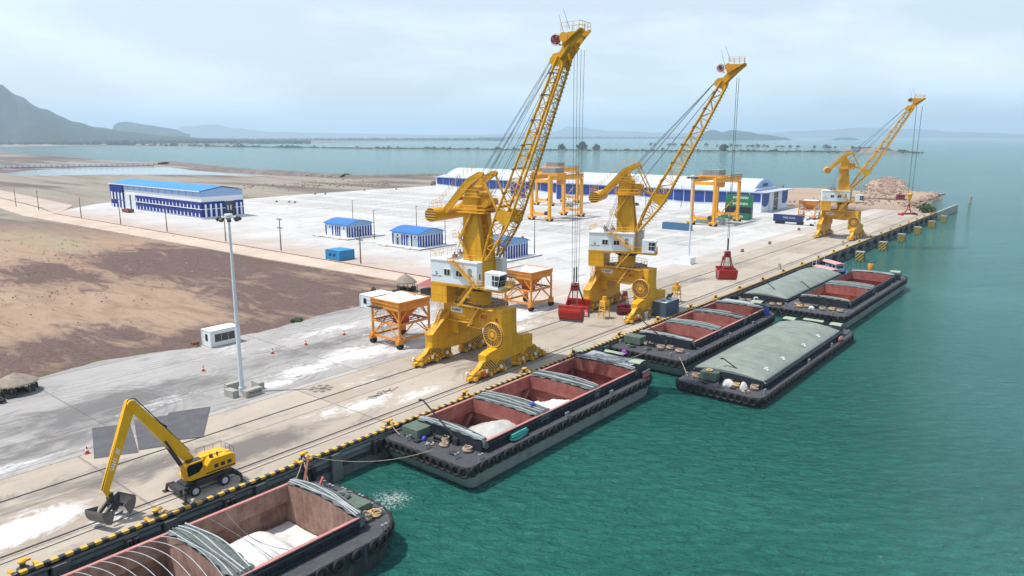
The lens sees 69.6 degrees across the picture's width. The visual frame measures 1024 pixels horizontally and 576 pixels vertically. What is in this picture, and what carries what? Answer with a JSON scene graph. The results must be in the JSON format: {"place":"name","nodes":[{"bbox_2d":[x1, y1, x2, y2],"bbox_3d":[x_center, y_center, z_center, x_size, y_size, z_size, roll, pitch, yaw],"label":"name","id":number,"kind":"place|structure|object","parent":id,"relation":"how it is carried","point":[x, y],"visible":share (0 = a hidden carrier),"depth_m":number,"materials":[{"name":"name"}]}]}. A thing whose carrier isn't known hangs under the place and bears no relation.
{"place":"outdoors","nodes":[
{"label":"outdoors","id":0,"kind":"place"},
{"bbox_2d":[0,84,258,141],"bbox_3d":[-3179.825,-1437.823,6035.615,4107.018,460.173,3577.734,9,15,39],"label":"hills","id":1,"kind":"structure","parent":0,"point":[22,118],"depth_m":4564.50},
{"bbox_2d":[4,167,269,175],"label":"pond","id":2,"kind":"structure","parent":0,"point":[131,171],"depth_m":767.40,"materials":[{"name":"blue liquid"}]},
{"bbox_2d":[112,122,189,136],"bbox_3d":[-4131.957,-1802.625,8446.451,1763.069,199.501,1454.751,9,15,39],"label":"hills","id":3,"kind":"structure","parent":0,"point":[137,128],"depth_m":8033.47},
{"bbox_2d":[108,179,246,219],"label":"workshop building","id":4,"kind":"structure","parent":0,"point":[195,201],"depth_m":347.45,"materials":[{"name":"white paint"}]},
{"bbox_2d":[124,193,136,209],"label":"sliding door","id":5,"kind":"structure","parent":4,"relation":"in","point":[130,200],"depth_m":377.13,"materials":[{"name":"metal"}]},
{"bbox_2d":[225,201,234,215],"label":"end door","id":6,"kind":"structure","parent":4,"relation":"in","point":[229,205],"depth_m":342.87,"materials":[{"name":"metal"}]},
{"bbox_2d":[156,161,351,176],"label":"embankment","id":7,"kind":"structure","parent":0,"point":[244,170],"depth_m":758.96,"materials":[{"name":"soil"}]},
{"bbox_2d":[0,198,547,302],"bbox_3d":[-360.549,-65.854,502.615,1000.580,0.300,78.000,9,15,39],"label":"road","id":8,"kind":"structure","parent":0,"point":[24,210],"depth_m":251.73,"materials":[{"name":"concrete"}]},
{"bbox_2d":[54,213,430,277],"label":"kerb","id":9,"kind":"structure","parent":8,"relation":"on","point":[259,248],"depth_m":242.39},
{"bbox_2d":[0,190,548,297],"bbox_3d":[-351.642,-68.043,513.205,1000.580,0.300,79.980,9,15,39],"label":"pavement","id":10,"kind":"structure","parent":0,"point":[53,207],"depth_m":394.53,"materials":[{"name":"concrete"}]},
{"bbox_2d":[0,139,577,146],"bbox_3d":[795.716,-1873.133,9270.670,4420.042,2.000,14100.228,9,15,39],"label":"shore","id":11,"kind":"structure","parent":0,"point":[36,145],"depth_m":3585.21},
{"bbox_2d":[0,139,310,144],"bbox_3d":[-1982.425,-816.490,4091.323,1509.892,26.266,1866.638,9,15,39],"label":"woodland","id":12,"kind":"object","parent":11,"relation":"on","point":[149,141],"visible":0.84,"depth_m":3904.74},
{"bbox_2d":[221,137,504,140],"bbox_3d":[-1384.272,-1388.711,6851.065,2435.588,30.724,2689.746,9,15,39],"label":"woodland","id":13,"kind":"object","parent":11,"relation":"on","point":[398,139],"visible":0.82,"depth_m":6557.50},
{"bbox_2d":[479,136,693,138],"bbox_3d":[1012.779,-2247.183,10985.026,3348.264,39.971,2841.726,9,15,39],"label":"woodland","id":14,"kind":"object","parent":11,"relation":"on","point":[606,137],"visible":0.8,"depth_m":10455.16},
{"bbox_2d":[313,217,384,240],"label":"substation building","id":15,"kind":"structure","parent":0,"point":[338,228],"depth_m":273.38,"materials":[{"name":"white paint"}]},
{"bbox_2d":[378,225,456,250],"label":"substation building","id":16,"kind":"structure","parent":0,"point":[412,237],"depth_m":249.39,"materials":[{"name":"white paint"}]},
{"bbox_2d":[0,152,942,391],"bbox_3d":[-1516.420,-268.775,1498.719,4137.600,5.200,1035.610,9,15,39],"label":"ground","id":17,"kind":"structure","parent":0,"point":[174,313],"depth_m":192.66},
{"bbox_2d":[0,163,153,167],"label":"perimeter wall","id":18,"kind":"structure","parent":17,"relation":"on","point":[68,165],"depth_m":897.98,"materials":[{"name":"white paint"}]},
{"bbox_2d":[0,230,249,354],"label":"ground debris","id":19,"kind":"object","parent":17,"relation":"on","point":[51,292],"visible":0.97,"depth_m":202.22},
{"bbox_2d":[0,291,557,478],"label":"apron","id":20,"kind":"object","parent":17,"relation":"on","point":[55,417],"visible":0.62,"depth_m":115.15,"materials":[{"name":"concrete"}]},
{"bbox_2d":[0,372,38,399],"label":"thatched hut","id":21,"kind":"object","parent":20,"relation":"on","point":[12,384],"visible":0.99,"depth_m":106.97,"materials":[{"name":"wood"}]},
{"bbox_2d":[92,425,138,458],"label":"steel plate","id":22,"kind":"object","parent":20,"relation":"on","point":[103,437],"visible":0.79,"depth_m":90.93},
{"bbox_2d":[134,415,167,449],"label":"steel plate","id":23,"kind":"object","parent":20,"relation":"on","point":[147,438],"visible":0.64,"depth_m":92.37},
{"bbox_2d":[165,407,209,438],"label":"steel plate","id":24,"kind":"object","parent":20,"relation":"on","point":[186,424],"visible":0.79,"depth_m":96.81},
{"bbox_2d":[201,323,240,347],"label":"site cabin","id":25,"kind":"object","parent":20,"relation":"on","point":[218,335],"visible":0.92,"depth_m":132.50,"materials":[{"name":"metal"}]},
{"bbox_2d":[215,213,244,392],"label":"floodlight mast","id":26,"kind":"object","parent":20,"relation":"on","point":[228,217],"visible":0.95,"depth_m":105.78,"materials":[{"name":"metal"}]},
{"bbox_2d":[224,388,238,398],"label":"ballast block","id":27,"kind":"object","parent":20,"relation":"on","point":[232,393],"depth_m":106.22,"materials":[{"name":"concrete"}]},
{"bbox_2d":[224,380,238,388],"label":"ballast block","id":28,"kind":"object","parent":20,"relation":"on","point":[234,384],"depth_m":109.37,"materials":[{"name":"concrete"}]},
{"bbox_2d":[242,385,262,398],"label":"ballast block","id":29,"kind":"object","parent":20,"relation":"on","point":[252,391],"depth_m":106.63,"materials":[{"name":"concrete"}]},
{"bbox_2d":[251,379,264,388],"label":"ballast block","id":30,"kind":"object","parent":20,"relation":"on","point":[255,382],"depth_m":109.95,"materials":[{"name":"concrete"}]},
{"bbox_2d":[359,290,391,309],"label":"site cabin","id":31,"kind":"object","parent":20,"relation":"on","point":[363,297],"visible":0.38,"depth_m":161.76,"materials":[{"name":"metal"}]},
{"bbox_2d":[366,290,430,349],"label":"mobile hopper","id":32,"kind":"object","parent":20,"relation":"on","point":[400,313],"visible":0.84,"depth_m":132.67,"materials":[{"name":"orange metal"}]},
{"bbox_2d":[374,291,417,302],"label":"cargo heap","id":33,"kind":"object","parent":32,"relation":"on","point":[399,296],"visible":0.94,"depth_m":131.99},
{"bbox_2d":[417,278,430,297],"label":"canopy tent","id":34,"kind":"object","parent":20,"relation":"on","point":[427,289],"visible":0.2,"depth_m":172.80,"materials":[{"name":"fabric"}]},
{"bbox_2d":[503,264,553,311],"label":"mobile hopper","id":35,"kind":"object","parent":20,"relation":"on","point":[528,281],"visible":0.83,"depth_m":161.00,"materials":[{"name":"orange metal"}]},
{"bbox_2d":[521,265,549,272],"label":"cargo heap","id":36,"kind":"object","parent":35,"relation":"in","point":[527,268],"visible":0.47,"depth_m":164.57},
{"bbox_2d":[237,177,427,190],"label":"shore rocks","id":37,"kind":"object","parent":17,"relation":"on","point":[348,184],"visible":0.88,"depth_m":566.60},
{"bbox_2d":[392,273,416,291],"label":"thatched hut","id":38,"kind":"object","parent":17,"relation":"on","point":[405,278],"visible":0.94,"depth_m":177.85,"materials":[{"name":"wood"}]},
{"bbox_2d":[59,186,821,296],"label":"yard","id":39,"kind":"structure","parent":17,"relation":"on","point":[304,217],"depth_m":303.97,"materials":[{"name":"concrete"}]},
{"bbox_2d":[325,247,354,260],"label":"site cabin","id":40,"kind":"object","parent":39,"relation":"on","point":[339,254],"visible":1,"depth_m":224.09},
{"bbox_2d":[493,234,541,262],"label":"substation building","id":41,"kind":"structure","parent":39,"relation":"on","point":[517,249],"depth_m":225.81,"materials":[{"name":"white paint"}]},
{"bbox_2d":[527,167,585,220],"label":"gantry crane","id":42,"kind":"object","parent":39,"relation":"on","point":[560,175],"visible":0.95,"depth_m":331.14,"materials":[{"name":"yellow metal"}]},
{"bbox_2d":[534,162,579,205],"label":"gantry crane","id":43,"kind":"object","parent":39,"relation":"on","point":[559,165],"visible":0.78,"depth_m":402.58,"materials":[{"name":"yellow metal"}]},
{"bbox_2d":[662,222,692,230],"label":"shipping container","id":44,"kind":"object","parent":39,"relation":"on","point":[676,226],"visible":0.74,"depth_m":296.05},
{"bbox_2d":[696,216,724,224],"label":"shipping container","id":45,"kind":"object","parent":39,"relation":"on","point":[720,221],"visible":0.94,"depth_m":314.18,"materials":[{"name":"white"}]},
{"bbox_2d":[686,169,741,225],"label":"gantry crane","id":46,"kind":"object","parent":39,"relation":"on","point":[719,177],"visible":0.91,"depth_m":312.35,"materials":[{"name":"yellow metal"}]},
{"bbox_2d":[721,213,748,219],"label":"shipping container","id":47,"kind":"object","parent":39,"relation":"on","point":[744,216],"visible":0.61,"depth_m":332.85,"materials":[{"name":"green"}]},
{"bbox_2d":[773,214,815,225],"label":"container truck","id":48,"kind":"object","parent":39,"relation":"on","point":[784,218],"visible":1,"depth_m":313.00,"materials":[{"name":"blue"}]},
{"bbox_2d":[797,199,820,219],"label":"mobile hopper","id":49,"kind":"object","parent":39,"relation":"on","point":[810,205],"visible":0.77,"depth_m":334.06,"materials":[{"name":"orange metal"}]},
{"bbox_2d":[0,210,934,575],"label":"quay deck","id":50,"kind":"structure","parent":17,"relation":"on","point":[28,520],"depth_m":98.08,"materials":[{"name":"concrete"}]},
{"bbox_2d":[7,556,38,574],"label":"quay bollard","id":51,"kind":"object","parent":50,"relation":"on","point":[21,562],"visible":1,"depth_m":63.96,"materials":[{"name":"metal"}]},
{"bbox_2d":[144,506,168,520],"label":"quay bollard","id":52,"kind":"object","parent":50,"relation":"on","point":[155,510],"visible":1,"depth_m":72.73,"materials":[{"name":"metal"}]},
{"bbox_2d":[100,398,246,505],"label":"material handler","id":53,"kind":"object","parent":50,"relation":"on","point":[206,466],"visible":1,"depth_m":76.23,"materials":[{"name":"metal"}]},
{"bbox_2d":[85,491,135,524],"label":"clamshell bucket","id":54,"kind":"object","parent":53,"relation":"attached to","point":[122,502],"visible":1,"depth_m":71.55,"materials":[{"name":"metal"}]},
{"bbox_2d":[0,212,894,502],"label":"crane rail","id":55,"kind":"object","parent":50,"relation":"on","point":[308,402],"visible":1,"depth_m":99.05,"materials":[{"name":"metal"}]},
{"bbox_2d":[410,9,590,382],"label":"portal crane","id":56,"kind":"object","parent":55,"relation":"on","point":[475,271],"visible":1,"depth_m":117.40,"materials":[{"name":"metal"}]},
{"bbox_2d":[558,283,590,322],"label":"grab bucket","id":57,"kind":"object","parent":56,"relation":"hanging from","point":[577,309],"visible":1,"depth_m":110.29,"materials":[{"name":"red metal"}]},
{"bbox_2d":[582,48,746,323],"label":"portal crane","id":58,"kind":"object","parent":55,"relation":"on","point":[625,241],"visible":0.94,"depth_m":152.31,"materials":[{"name":"metal"}]},
{"bbox_2d":[715,251,737,279],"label":"grab bucket","id":59,"kind":"object","parent":58,"relation":"hanging from","point":[728,272],"visible":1,"depth_m":148.81,"materials":[{"name":"red metal"}]},
{"bbox_2d":[813,94,925,240],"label":"portal crane","id":60,"kind":"object","parent":55,"relation":"on","point":[841,196],"visible":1,"depth_m":269.11,"materials":[{"name":"metal"}]},
{"bbox_2d":[0,213,923,558],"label":"crane rail","id":61,"kind":"object","parent":50,"relation":"on","point":[356,425],"visible":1,"depth_m":93.72,"materials":[{"name":"metal"}]},
{"bbox_2d":[0,213,926,564],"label":"cable slot","id":62,"kind":"object","parent":50,"relation":"on","point":[362,427],"visible":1,"depth_m":91.84,"materials":[{"name":"metal"}]},
{"bbox_2d":[6,212,936,575],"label":"kerb","id":63,"kind":"structure","parent":50,"relation":"on","point":[126,530],"depth_m":86.77,"materials":[{"name":"paint"}]},
{"bbox_2d":[309,450,431,461],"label":"mooring rope","id":64,"kind":"object","parent":63,"relation":"attached to","point":[370,461],"visible":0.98,"depth_m":87.51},
{"bbox_2d":[598,296,609,319],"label":"hopper frame","id":65,"kind":"object","parent":50,"relation":"on","point":[604,302],"visible":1,"depth_m":151.60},
{"bbox_2d":[616,291,631,314],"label":"grab bucket","id":66,"kind":"object","parent":50,"relation":"on","point":[623,308],"visible":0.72,"depth_m":155.14,"materials":[{"name":"red metal"}]},
{"bbox_2d":[652,293,678,317],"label":"water tank","id":67,"kind":"object","parent":50,"relation":"on","point":[667,306],"visible":1,"depth_m":153.99,"materials":[{"name":"metal"}]},
{"bbox_2d":[672,282,681,301],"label":"hopper frame","id":68,"kind":"object","parent":50,"relation":"on","point":[676,287],"visible":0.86,"depth_m":166.65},
{"bbox_2d":[917,203,936,212],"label":"green bush","id":69,"kind":"object","parent":50,"relation":"on","point":[925,208],"visible":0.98,"depth_m":361.84,"materials":[{"name":"green plant"}]},
{"bbox_2d":[21,212,939,575],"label":"quay wall","id":70,"kind":"structure","parent":17,"relation":"on","point":[331,470],"depth_m":83.27,"materials":[{"name":"concrete"}]},
{"bbox_2d":[124,534,139,548],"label":"quay fender","id":71,"kind":"object","parent":70,"relation":"attached to","point":[133,540],"visible":0.48,"depth_m":69.82,"materials":[{"name":"rubber"}]},
{"bbox_2d":[222,495,235,508],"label":"quay fender","id":72,"kind":"object","parent":70,"relation":"attached to","point":[229,501],"visible":0.45,"depth_m":77.29,"materials":[{"name":"rubber"}]},
{"bbox_2d":[303,464,315,480],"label":"quay fender","id":73,"kind":"object","parent":70,"relation":"attached to","point":[311,474],"visible":0.71,"depth_m":85.07,"materials":[{"name":"rubber"}]},
{"bbox_2d":[371,437,381,454],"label":"quay fender","id":74,"kind":"object","parent":70,"relation":"attached to","point":[376,446],"visible":1,"depth_m":92.44,"materials":[{"name":"rubber"}]},
{"bbox_2d":[538,209,885,307],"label":"apron","id":75,"kind":"object","parent":17,"relation":"on","point":[673,269],"visible":0.45,"depth_m":236.68,"materials":[{"name":"concrete"}]},
{"bbox_2d":[675,256,695,264],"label":"mast plinth","id":76,"kind":"structure","parent":75,"relation":"on","point":[686,260],"depth_m":216.62,"materials":[{"name":"white paint"}]},
{"bbox_2d":[686,175,698,256],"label":"floodlight mast","id":77,"kind":"object","parent":76,"relation":"on","point":[692,177],"visible":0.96,"depth_m":215.23,"materials":[{"name":"metal"}]},
{"bbox_2d":[813,182,942,207],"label":"shore rocks","id":78,"kind":"object","parent":17,"relation":"on","point":[876,194],"visible":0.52,"depth_m":478.85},
{"bbox_2d":[852,193,906,199],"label":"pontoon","id":79,"kind":"object","parent":17,"relation":"on","point":[899,196],"visible":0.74,"depth_m":438.83,"materials":[{"name":"metal"}]},
{"bbox_2d":[878,176,898,193],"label":"rubble mole","id":80,"kind":"object","parent":17,"relation":"on","point":[897,179],"visible":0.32,"depth_m":548.66},
{"bbox_2d":[871,176,901,192],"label":"mole rocks","id":81,"kind":"object","parent":80,"relation":"on","point":[884,180],"visible":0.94,"depth_m":554.63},
{"bbox_2d":[900,191,945,208],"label":"shore rocks","id":82,"kind":"object","parent":17,"relation":"on","point":[927,198],"visible":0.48,"depth_m":449.68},
{"bbox_2d":[0,138,1023,575],"bbox_3d":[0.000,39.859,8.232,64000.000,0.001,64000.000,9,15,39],"label":"water","id":83,"kind":"structure","parent":0,"point":[888,440],"depth_m":98.83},
{"bbox_2d":[61,456,394,575],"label":"cargo barge","id":84,"kind":"object","parent":83,"relation":"on","point":[346,541],"visible":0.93,"depth_m":68.92,"materials":[{"name":"metal"}]},
{"bbox_2d":[230,521,316,566],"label":"cargo heap","id":85,"kind":"object","parent":84,"relation":"in","point":[288,535],"visible":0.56,"depth_m":68.88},
{"bbox_2d":[334,489,370,511],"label":"deck locker","id":86,"kind":"object","parent":84,"relation":"on","point":[360,503],"visible":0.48,"depth_m":75.36,"materials":[{"name":"metal"}]},
{"bbox_2d":[131,145,856,152],"bbox_3d":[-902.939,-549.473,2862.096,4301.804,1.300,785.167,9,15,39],"label":"causeway","id":87,"kind":"structure","parent":83,"relation":"in","point":[471,149],"depth_m":2232.42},
{"bbox_2d":[198,145,923,152],"bbox_3d":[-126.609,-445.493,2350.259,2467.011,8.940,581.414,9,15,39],"label":"lagoon scrub","id":88,"kind":"object","parent":87,"relation":"on","point":[828,151],"visible":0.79,"depth_m":2073.30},
{"bbox_2d":[383,346,651,488],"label":"cargo barge","id":89,"kind":"object","parent":83,"relation":"on","point":[593,387],"visible":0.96,"depth_m":100.72,"materials":[{"name":"metal"}]},
{"bbox_2d":[402,419,430,438],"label":"deck locker","id":90,"kind":"object","parent":89,"relation":"on","point":[415,429],"visible":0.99,"depth_m":93.75,"materials":[{"name":"metal"}]},
{"bbox_2d":[466,420,515,438],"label":"cargo heap","id":91,"kind":"object","parent":89,"relation":"in","point":[490,429],"visible":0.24,"depth_m":97.57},
{"bbox_2d":[510,427,528,440],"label":"skiff","id":92,"kind":"object","parent":89,"relation":"on","point":[518,434],"visible":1,"depth_m":93.08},
{"bbox_2d":[534,399,568,408],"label":"cargo heap","id":93,"kind":"object","parent":89,"relation":"in","point":[551,403],"visible":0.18,"depth_m":107.34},
{"bbox_2d":[609,298,774,376],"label":"cargo barge","id":94,"kind":"object","parent":83,"relation":"on","point":[705,328],"visible":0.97,"depth_m":140.94,"materials":[{"name":"metal"}]},
{"bbox_2d":[624,333,645,345],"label":"deck locker","id":95,"kind":"object","parent":94,"relation":"on","point":[635,339],"visible":0.99,"depth_m":135.19,"materials":[{"name":"metal"}]},
{"bbox_2d":[675,316,853,407],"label":"cargo barge","id":96,"kind":"object","parent":83,"relation":"on","point":[774,361],"visible":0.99,"depth_m":124.40,"materials":[{"name":"metal"}]},
{"bbox_2d":[700,368,719,382],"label":"deck locker","id":97,"kind":"object","parent":96,"relation":"on","point":[710,376],"visible":0.99,"depth_m":119.21,"materials":[{"name":"metal"}]},
{"bbox_2d":[736,267,841,316],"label":"cargo barge","id":98,"kind":"object","parent":83,"relation":"on","point":[787,289],"visible":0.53,"depth_m":180.71,"materials":[{"name":"metal"}]},
{"bbox_2d":[821,252,847,273],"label":"wooden boat","id":99,"kind":"object","parent":83,"relation":"on","point":[833,264],"visible":0.43,"depth_m":221.81,"materials":[{"name":"wood"}]},
{"bbox_2d":[779,270,907,328],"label":"cargo barge","id":100,"kind":"object","parent":83,"relation":"on","point":[856,296],"visible":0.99,"depth_m":173.71,"materials":[{"name":"metal"}]},
{"bbox_2d":[855,251,865,260],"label":"mooring dolphin","id":101,"kind":"object","parent":83,"relation":"in","point":[859,255],"visible":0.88,"depth_m":244.21,"materials":[{"name":"concrete"}]},
{"bbox_2d":[878,241,887,250],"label":"mooring dolphin","id":102,"kind":"object","parent":83,"relation":"in","point":[883,245],"visible":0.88,"depth_m":266.87,"materials":[{"name":"concrete"}]},
{"bbox_2d":[936,204,957,219],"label":"breakwater wall","id":103,"kind":"structure","parent":83,"relation":"in","point":[949,210],"depth_m":384.00,"materials":[{"name":"concrete"}]},
{"bbox_2d":[0,0,1023,134],"label":"sky","id":104,"kind":"structure","parent":0,"point":[412,67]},
{"bbox_2d":[344,173,783,187],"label":"embankment","id":105,"kind":"structure","parent":0,"point":[431,174],"depth_m":683.12,"materials":[{"name":"soil"}]},
{"bbox_2d":[176,124,1023,137],"bbox_3d":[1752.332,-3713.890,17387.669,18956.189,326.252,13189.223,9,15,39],"label":"hills","id":106,"kind":"structure","parent":0,"point":[210,131],"depth_m":17724.30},
{"bbox_2d":[435,168,793,212],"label":"warehouse","id":107,"kind":"structure","parent":0,"point":[768,195],"depth_m":402.97,"materials":[{"name":"white paint"}]},
{"bbox_2d":[768,191,781,210],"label":"sliding door","id":108,"kind":"structure","parent":107,"relation":"in","point":[771,195],"depth_m":372.46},
{"bbox_2d":[693,130,791,139],"bbox_3d":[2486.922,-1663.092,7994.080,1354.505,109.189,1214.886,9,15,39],"label":"island","id":109,"kind":"structure","parent":0,"point":[719,135],"depth_m":7701.90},
{"bbox_2d":[857,148,898,152],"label":"island","id":110,"kind":"structure","parent":0,"point":[870,150],"depth_m":1805.64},
{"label":"shipping container","id":111,"kind":"object","parent":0,"visible":0},
{"bbox_2d":[725,206,752,213],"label":"shipping container","id":112,"kind":"object","parent":111,"relation":"on","point":[749,210],"visible":0.62,"depth_m":334.16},
{"bbox_2d":[725,200,752,207],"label":"shipping container","id":113,"kind":"object","parent":112,"relation":"on","point":[745,204],"visible":0.7,"depth_m":333.78,"materials":[{"name":"green"}]},
{"bbox_2d":[726,194,753,201],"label":"shipping container","id":114,"kind":"object","parent":113,"relation":"on","point":[744,197],"visible":0.75,"depth_m":333.40,"materials":[{"name":"green"}]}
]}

